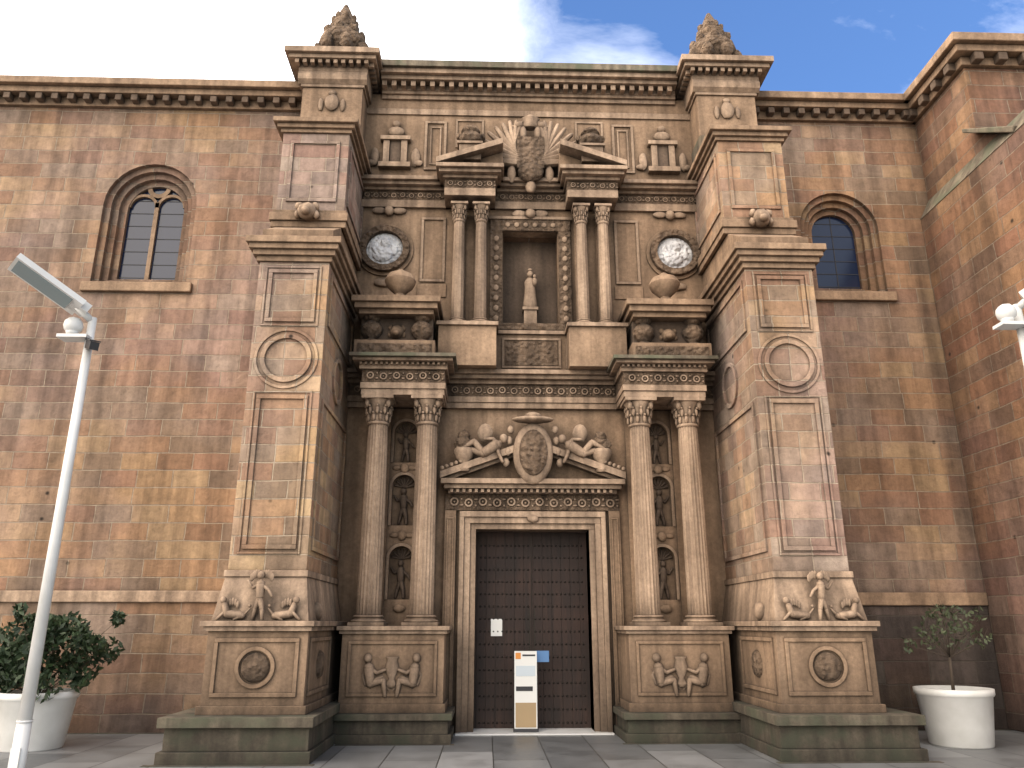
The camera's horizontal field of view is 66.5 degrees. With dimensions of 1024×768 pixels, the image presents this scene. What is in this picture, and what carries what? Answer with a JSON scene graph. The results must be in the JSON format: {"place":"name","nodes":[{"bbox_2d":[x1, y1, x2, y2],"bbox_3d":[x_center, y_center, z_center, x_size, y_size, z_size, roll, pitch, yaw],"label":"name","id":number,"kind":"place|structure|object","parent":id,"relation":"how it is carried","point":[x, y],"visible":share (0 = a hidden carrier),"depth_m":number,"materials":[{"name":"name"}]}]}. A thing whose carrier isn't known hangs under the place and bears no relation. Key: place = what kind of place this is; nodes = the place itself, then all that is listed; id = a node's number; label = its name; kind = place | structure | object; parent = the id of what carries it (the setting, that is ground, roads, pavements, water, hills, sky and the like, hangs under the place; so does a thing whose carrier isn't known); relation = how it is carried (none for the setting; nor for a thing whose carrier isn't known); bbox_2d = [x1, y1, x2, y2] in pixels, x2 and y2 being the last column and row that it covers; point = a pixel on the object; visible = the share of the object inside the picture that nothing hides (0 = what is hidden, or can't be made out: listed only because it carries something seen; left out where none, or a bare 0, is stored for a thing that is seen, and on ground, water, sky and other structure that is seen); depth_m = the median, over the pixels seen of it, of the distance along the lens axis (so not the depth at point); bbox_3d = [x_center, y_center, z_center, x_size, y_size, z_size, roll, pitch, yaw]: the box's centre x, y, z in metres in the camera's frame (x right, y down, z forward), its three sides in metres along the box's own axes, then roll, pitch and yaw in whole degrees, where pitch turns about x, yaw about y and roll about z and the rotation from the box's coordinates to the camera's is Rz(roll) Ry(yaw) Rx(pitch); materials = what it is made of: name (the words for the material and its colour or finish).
{"place":"outdoors","nodes":[
{"label":"outdoors","id":0,"kind":"place"},
{"bbox_2d":[0,107,1008,732],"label":"wall","id":1,"kind":"structure","parent":0,"point":[152,485],"depth_m":16.44,"materials":[{"name":"brown stone"}]},
{"bbox_2d":[79,281,192,292],"bbox_3d":[-8.094,-2.045,16.954,2.350,0.220,0.400,1,-17,-2],"label":"window sill","id":2,"kind":"structure","parent":1,"relation":"attached to","point":[136,287],"depth_m":16.77,"materials":[{"name":"stone"}]},
{"bbox_2d":[119,188,183,279],"bbox_3d":[-8.103,-3.473,17.702,1.370,2.950,0.110,1,-17,-2],"label":"window glass","id":3,"kind":"object","parent":1,"relation":"attached to","point":[152,237],"visible":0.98,"depth_m":17.67,"materials":[{"name":"grey glass"}]},
{"bbox_2d":[0,75,912,123],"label":"cornice","id":4,"kind":"structure","parent":1,"relation":"on","point":[272,96],"depth_m":18.07,"materials":[{"name":"stone"}]},
{"bbox_2d":[0,590,1007,729],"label":"wall base","id":5,"kind":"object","parent":1,"relation":"attached to","point":[901,673],"depth_m":15.06,"materials":[{"name":"stone"}]},
{"bbox_2d":[503,242,556,323],"bbox_3d":[0.388,-2.180,17.400,1.240,2.300,0.010,1,-17,-2],"label":"niche","id":6,"kind":"object","parent":1,"relation":"attached to","point":[520,259],"visible":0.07,"depth_m":17.45,"materials":[{"name":"stone"}]},
{"bbox_2d":[812,217,860,288],"bbox_3d":[7.458,-3.106,18.132,1.120,2.500,0.050,1,-17,-2],"label":"window glass","id":7,"kind":"object","parent":1,"relation":"attached to","point":[836,267],"visible":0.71,"depth_m":18.07,"materials":[{"name":"blue glass"}]},
{"bbox_2d":[814,290,897,301],"bbox_3d":[7.468,-1.901,17.422,2.100,0.220,0.400,1,-17,-2],"label":"window sill","id":8,"kind":"structure","parent":1,"relation":"attached to","point":[868,296],"depth_m":17.24,"materials":[{"name":"stone"}]},
{"bbox_2d":[0,730,1023,767],"bbox_3d":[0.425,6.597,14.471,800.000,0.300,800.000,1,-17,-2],"label":"ground","id":9,"kind":"structure","parent":0,"point":[477,751],"depth_m":11.83,"materials":[{"name":"grey stone"}]},
{"bbox_2d":[0,688,80,752],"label":"planter","id":10,"kind":"object","parent":9,"relation":"on","point":[52,717],"visible":0.77,"depth_m":12.27,"materials":[{"name":"white ceramic"}]},
{"bbox_2d":[0,602,126,703],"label":"shrub","id":11,"kind":"object","parent":10,"relation":"in","point":[13,652],"visible":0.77,"depth_m":12.74,"materials":[{"name":"green plant"}]},
{"bbox_2d":[7,253,100,767],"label":"lamp post","id":12,"kind":"object","parent":9,"relation":"on","point":[44,283],"visible":1,"depth_m":9.14,"materials":[{"name":"white metal"}]},
{"bbox_2d":[154,4,382,764],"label":"buttress","id":13,"kind":"structure","parent":9,"relation":"on","point":[270,690],"depth_m":13.27,"materials":[{"name":"stone"}]},
{"bbox_2d":[332,59,740,744],"bbox_3d":[0.412,-0.519,16.084,7.580,14.250,2.100,1,-17,-2],"label":"portal","id":14,"kind":"object","parent":9,"relation":"on","point":[640,361],"visible":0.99,"depth_m":15.46,"materials":[{"name":"stone"}]},
{"bbox_2d":[455,532,613,735],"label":"door","id":15,"kind":"structure","parent":14,"relation":"attached to","point":[531,591],"depth_m":15.27,"materials":[{"name":"brown wood"}]},
{"bbox_2d":[491,619,548,731],"bbox_3d":[0.081,5.454,14.668,1.157,2.000,0.459,-6,-18,19],"label":"information sign","id":16,"kind":"object","parent":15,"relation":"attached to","point":[525,691],"visible":0.98,"depth_m":14.47,"materials":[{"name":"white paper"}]},
{"bbox_2d":[67,729,1010,766],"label":"base grime","id":17,"kind":"object","parent":9,"relation":"on","point":[257,765],"visible":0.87,"depth_m":11.29,"materials":[{"name":"stone"}]},
{"bbox_2d":[675,13,928,761],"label":"buttress","id":18,"kind":"structure","parent":9,"relation":"on","point":[804,676],"depth_m":13.63,"materials":[{"name":"stone"}]},
{"bbox_2d":[913,685,994,748],"bbox_3d":[7.403,5.524,12.989,1.215,0.880,1.215,1,-17,-2],"label":"planter","id":19,"kind":"object","parent":9,"relation":"on","point":[960,717],"visible":1,"depth_m":12.58,"materials":[{"name":"white ceramic"}]},
{"bbox_2d":[902,599,991,689],"bbox_3d":[7.400,4.443,13.232,1.354,1.591,1.045,7,-18,-22],"label":"olive tree","id":20,"kind":"object","parent":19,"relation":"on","point":[949,652],"visible":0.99,"depth_m":13.33,"materials":[{"name":"green plant"}]},
{"bbox_2d":[992,289,1023,365],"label":"lamp post","id":21,"kind":"object","parent":9,"relation":"on","point":[1007,315],"visible":1,"depth_m":9.29,"materials":[{"name":"white metal"}]},
{"bbox_2d":[0,0,1023,93],"label":"sky","id":22,"kind":"structure","parent":0,"point":[855,46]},
{"bbox_2d":[337,94,725,732],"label":"portal wall","id":23,"kind":"structure","parent":0,"point":[453,423],"depth_m":16.17,"materials":[{"name":"brown stone"}]},
{"bbox_2d":[903,32,1023,731],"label":"wall","id":24,"kind":"structure","parent":0,"point":[963,93],"depth_m":15.82,"materials":[{"name":"stone"}]}
]}

